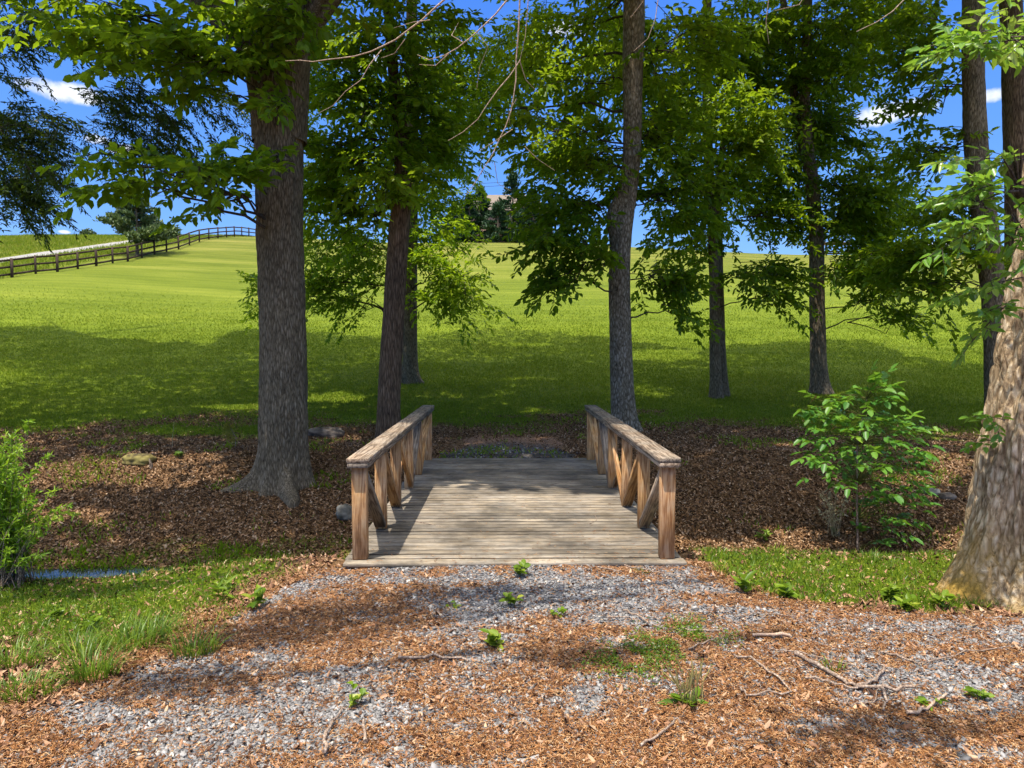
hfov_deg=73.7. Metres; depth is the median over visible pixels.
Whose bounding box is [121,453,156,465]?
mossy rock
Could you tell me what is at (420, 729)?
fallen catkins
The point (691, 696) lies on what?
plantain
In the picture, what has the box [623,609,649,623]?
fallen stick
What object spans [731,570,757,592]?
weed
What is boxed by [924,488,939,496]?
rock
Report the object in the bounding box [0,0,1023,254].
sky
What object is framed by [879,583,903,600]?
weed
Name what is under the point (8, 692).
grass clump
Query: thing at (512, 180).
evergreen tree
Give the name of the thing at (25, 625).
bank grass
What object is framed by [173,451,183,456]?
weed
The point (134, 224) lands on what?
pine tree
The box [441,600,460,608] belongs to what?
weed
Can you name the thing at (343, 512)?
rock
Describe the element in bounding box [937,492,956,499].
rock
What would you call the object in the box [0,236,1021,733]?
ground
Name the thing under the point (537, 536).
deck straw
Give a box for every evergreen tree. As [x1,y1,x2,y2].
[437,200,481,241]
[455,194,480,242]
[470,186,494,242]
[480,201,523,242]
[491,171,536,242]
[509,191,551,242]
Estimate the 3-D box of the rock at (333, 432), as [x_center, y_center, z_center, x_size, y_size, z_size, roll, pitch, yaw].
[-3.955,1.038,14.444,0.821,0.273,0.533,0,3,-1]
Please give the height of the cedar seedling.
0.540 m
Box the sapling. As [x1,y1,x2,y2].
[789,358,945,550]
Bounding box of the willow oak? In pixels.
[0,0,253,252]
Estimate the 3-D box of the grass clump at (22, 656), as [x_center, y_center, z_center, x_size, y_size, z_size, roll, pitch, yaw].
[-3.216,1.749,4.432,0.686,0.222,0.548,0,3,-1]
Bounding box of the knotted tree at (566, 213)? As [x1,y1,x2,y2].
[452,0,770,431]
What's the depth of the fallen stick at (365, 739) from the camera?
3.46 m
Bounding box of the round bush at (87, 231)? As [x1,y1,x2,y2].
[79,228,96,234]
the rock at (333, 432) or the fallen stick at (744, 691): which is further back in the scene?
the rock at (333, 432)
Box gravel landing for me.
[441,434,574,457]
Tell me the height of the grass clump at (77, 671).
0.292 m
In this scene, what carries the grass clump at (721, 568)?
on the ground at (202, 270)
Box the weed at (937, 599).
[928,589,956,609]
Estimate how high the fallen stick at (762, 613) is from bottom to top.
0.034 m
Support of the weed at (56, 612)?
on the ground at (202, 270)
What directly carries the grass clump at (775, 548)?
on the ground at (202, 270)
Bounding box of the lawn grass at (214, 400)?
[0,282,983,435]
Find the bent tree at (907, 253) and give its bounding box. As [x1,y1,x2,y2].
[819,0,1005,404]
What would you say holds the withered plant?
on the ground at (202, 270)
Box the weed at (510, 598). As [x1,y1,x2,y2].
[499,592,523,607]
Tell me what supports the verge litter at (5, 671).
on the ground at (202, 270)
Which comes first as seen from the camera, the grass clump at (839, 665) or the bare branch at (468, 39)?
the grass clump at (839, 665)
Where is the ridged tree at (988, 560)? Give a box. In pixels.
[903,0,1023,613]
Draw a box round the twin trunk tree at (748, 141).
[455,0,866,398]
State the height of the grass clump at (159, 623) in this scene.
0.206 m
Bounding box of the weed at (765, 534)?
[755,529,771,539]
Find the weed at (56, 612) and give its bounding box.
[45,608,64,618]
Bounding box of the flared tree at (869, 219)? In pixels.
[688,0,956,394]
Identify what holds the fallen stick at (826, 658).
on the gravel path
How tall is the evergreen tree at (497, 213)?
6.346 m
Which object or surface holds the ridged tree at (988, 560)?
on the ground at (202, 270)
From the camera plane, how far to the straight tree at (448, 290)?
20.35 m
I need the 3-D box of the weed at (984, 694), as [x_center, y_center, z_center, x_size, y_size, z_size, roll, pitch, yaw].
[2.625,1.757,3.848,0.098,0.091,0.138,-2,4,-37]
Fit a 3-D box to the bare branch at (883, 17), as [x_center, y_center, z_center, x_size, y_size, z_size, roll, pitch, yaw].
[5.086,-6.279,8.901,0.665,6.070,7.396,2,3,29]
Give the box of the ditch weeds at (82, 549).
[0,412,978,570]
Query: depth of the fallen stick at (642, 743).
3.47 m
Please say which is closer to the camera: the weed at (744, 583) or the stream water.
the weed at (744, 583)
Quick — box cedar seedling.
[221,422,245,447]
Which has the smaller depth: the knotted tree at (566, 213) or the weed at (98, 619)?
the weed at (98, 619)
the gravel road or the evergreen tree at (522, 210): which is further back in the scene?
the evergreen tree at (522, 210)
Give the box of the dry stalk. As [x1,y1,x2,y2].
[171,421,174,445]
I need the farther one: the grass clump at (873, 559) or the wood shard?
the wood shard
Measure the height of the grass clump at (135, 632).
0.260 m
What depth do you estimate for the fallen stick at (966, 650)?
4.44 m
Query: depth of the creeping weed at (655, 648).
4.43 m
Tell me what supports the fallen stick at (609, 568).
on the gravel path
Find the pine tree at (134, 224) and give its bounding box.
[92,193,182,254]
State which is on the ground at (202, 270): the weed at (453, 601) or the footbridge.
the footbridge
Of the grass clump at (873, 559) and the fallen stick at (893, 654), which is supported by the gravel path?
the fallen stick at (893, 654)
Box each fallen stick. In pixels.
[322,707,345,752]
[362,718,367,742]
[398,652,468,661]
[597,566,621,571]
[607,616,628,617]
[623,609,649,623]
[624,564,684,575]
[639,717,684,746]
[683,627,720,630]
[688,634,724,648]
[735,612,791,616]
[739,686,791,695]
[752,632,790,636]
[770,648,872,677]
[843,681,883,705]
[878,651,923,663]
[906,693,947,713]
[924,643,1023,662]
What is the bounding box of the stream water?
[25,566,170,578]
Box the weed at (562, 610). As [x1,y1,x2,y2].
[550,606,566,617]
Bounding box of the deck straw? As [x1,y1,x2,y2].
[351,458,674,563]
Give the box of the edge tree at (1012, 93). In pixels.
[998,0,1023,279]
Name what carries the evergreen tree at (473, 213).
on the ground at (202, 270)
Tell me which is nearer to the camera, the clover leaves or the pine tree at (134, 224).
the clover leaves
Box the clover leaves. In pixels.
[0,547,1008,651]
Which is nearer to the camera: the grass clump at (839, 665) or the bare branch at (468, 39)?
the grass clump at (839, 665)
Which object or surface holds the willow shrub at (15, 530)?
on the ground at (202, 270)
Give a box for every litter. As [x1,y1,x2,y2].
[0,548,1023,729]
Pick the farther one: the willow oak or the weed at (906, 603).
the willow oak
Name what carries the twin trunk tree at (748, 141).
on the ground at (202, 270)
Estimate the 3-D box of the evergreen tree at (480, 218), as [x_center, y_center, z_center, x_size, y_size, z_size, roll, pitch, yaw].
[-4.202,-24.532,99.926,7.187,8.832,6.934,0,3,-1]
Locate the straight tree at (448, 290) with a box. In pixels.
[236,0,536,383]
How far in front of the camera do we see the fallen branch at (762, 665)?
4.20 m
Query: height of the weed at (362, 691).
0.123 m
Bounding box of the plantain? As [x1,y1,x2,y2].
[658,654,710,705]
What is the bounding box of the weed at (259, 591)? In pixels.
[240,584,267,608]
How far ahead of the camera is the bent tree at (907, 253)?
15.10 m
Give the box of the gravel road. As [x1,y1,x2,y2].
[0,240,142,261]
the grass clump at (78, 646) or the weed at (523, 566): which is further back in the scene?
the weed at (523, 566)
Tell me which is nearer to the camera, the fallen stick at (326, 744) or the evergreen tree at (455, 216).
the fallen stick at (326, 744)
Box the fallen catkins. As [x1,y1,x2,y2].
[0,560,1023,767]
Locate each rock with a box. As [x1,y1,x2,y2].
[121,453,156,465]
[308,427,344,437]
[336,504,351,520]
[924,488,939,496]
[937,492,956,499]
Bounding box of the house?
[462,195,552,242]
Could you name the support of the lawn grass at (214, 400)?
on the ground at (202, 270)
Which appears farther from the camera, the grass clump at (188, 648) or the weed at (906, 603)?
the weed at (906, 603)
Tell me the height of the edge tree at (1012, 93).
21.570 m
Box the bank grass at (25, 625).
[0,544,1015,658]
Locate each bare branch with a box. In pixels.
[287,0,444,111]
[418,0,507,83]
[448,0,554,194]
[631,0,657,50]
[766,0,801,41]
[856,0,903,31]
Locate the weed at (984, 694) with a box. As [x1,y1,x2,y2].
[963,686,994,700]
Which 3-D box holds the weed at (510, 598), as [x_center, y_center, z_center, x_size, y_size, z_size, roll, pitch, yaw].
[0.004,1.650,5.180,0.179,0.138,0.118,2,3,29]
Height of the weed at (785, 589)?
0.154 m
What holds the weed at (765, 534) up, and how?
on the bank leaf mould
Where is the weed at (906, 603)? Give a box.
[891,592,921,610]
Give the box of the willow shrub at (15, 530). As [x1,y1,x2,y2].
[0,419,80,591]
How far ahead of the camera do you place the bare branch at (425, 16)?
5.55 m
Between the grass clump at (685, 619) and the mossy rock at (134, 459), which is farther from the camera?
the mossy rock at (134, 459)
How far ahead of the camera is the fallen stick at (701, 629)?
4.73 m
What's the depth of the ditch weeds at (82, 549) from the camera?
11.45 m
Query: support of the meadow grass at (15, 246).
on the ground at (202, 270)
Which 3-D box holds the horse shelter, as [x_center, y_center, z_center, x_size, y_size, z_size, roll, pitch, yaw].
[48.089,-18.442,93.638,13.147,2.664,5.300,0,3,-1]
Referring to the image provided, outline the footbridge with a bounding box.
[343,405,686,566]
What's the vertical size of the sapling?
2.601 m
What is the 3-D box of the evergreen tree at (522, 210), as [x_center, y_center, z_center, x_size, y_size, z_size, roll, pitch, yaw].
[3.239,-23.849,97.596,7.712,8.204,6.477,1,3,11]
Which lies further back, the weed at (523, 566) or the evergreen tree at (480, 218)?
the evergreen tree at (480, 218)
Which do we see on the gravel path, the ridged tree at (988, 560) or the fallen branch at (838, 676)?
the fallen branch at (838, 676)
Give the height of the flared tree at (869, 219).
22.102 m
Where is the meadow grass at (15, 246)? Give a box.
[0,233,254,277]
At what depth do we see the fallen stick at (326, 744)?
3.45 m
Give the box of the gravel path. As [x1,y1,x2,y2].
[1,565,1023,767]
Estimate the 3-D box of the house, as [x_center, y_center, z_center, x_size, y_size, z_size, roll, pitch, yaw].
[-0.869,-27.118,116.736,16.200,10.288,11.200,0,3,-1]
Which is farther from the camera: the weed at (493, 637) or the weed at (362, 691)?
the weed at (493, 637)
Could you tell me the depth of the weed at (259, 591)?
5.29 m
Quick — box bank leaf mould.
[0,409,981,585]
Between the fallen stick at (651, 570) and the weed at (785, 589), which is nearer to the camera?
the weed at (785, 589)
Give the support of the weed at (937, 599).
on the ground at (202, 270)
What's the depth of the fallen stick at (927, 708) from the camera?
3.69 m
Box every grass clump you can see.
[0,627,67,669]
[0,664,74,704]
[27,622,130,659]
[32,628,146,684]
[73,606,199,651]
[123,610,190,636]
[151,615,237,659]
[666,613,703,626]
[712,558,735,573]
[764,542,789,552]
[819,654,846,672]
[855,545,887,563]
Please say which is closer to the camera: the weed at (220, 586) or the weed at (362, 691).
the weed at (362, 691)
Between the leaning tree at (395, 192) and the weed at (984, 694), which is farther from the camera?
the leaning tree at (395, 192)
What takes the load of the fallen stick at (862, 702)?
on the fallen branch at (838, 676)
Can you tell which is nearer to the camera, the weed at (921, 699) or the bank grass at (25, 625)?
the weed at (921, 699)
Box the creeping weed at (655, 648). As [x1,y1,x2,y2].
[570,612,758,692]
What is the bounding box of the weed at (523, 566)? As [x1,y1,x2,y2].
[513,559,530,575]
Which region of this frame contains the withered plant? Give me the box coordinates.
[816,487,848,537]
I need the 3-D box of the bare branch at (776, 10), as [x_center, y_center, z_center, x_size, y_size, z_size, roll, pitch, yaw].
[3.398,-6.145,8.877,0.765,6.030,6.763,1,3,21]
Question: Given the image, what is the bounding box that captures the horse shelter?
[824,242,921,254]
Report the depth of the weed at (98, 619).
5.13 m
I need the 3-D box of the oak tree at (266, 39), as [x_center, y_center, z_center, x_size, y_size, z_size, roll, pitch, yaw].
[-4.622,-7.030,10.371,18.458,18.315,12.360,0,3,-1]
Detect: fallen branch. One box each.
[733,654,790,690]
[794,650,914,710]
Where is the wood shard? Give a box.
[149,458,153,468]
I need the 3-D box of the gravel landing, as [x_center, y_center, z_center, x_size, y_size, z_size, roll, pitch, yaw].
[-0.100,1.270,13.385,2.537,0.254,2.560,0,3,-1]
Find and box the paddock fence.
[0,226,255,277]
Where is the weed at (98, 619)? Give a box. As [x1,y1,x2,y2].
[80,614,102,629]
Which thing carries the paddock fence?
on the ground at (202, 270)
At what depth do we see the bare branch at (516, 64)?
5.63 m
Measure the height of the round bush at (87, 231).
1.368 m
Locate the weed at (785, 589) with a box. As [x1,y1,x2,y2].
[774,582,799,597]
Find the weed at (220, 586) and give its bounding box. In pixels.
[207,575,236,597]
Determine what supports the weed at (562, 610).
on the gravel path
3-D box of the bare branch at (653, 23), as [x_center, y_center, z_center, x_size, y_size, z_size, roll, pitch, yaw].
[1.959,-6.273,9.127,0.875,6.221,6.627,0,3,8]
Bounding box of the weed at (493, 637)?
[479,628,503,650]
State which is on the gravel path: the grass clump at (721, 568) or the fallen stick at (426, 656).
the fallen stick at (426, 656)
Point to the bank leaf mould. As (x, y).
(703, 531)
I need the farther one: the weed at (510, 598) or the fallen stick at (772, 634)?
the weed at (510, 598)
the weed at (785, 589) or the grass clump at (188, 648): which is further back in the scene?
the weed at (785, 589)
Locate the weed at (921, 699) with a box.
[914,696,948,710]
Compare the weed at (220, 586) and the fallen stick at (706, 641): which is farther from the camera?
the weed at (220, 586)
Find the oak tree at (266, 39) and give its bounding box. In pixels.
[0,0,393,507]
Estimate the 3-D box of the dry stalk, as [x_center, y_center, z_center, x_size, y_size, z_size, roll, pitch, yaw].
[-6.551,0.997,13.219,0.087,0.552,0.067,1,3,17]
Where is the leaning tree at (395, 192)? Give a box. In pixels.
[253,0,506,439]
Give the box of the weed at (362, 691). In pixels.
[347,681,368,706]

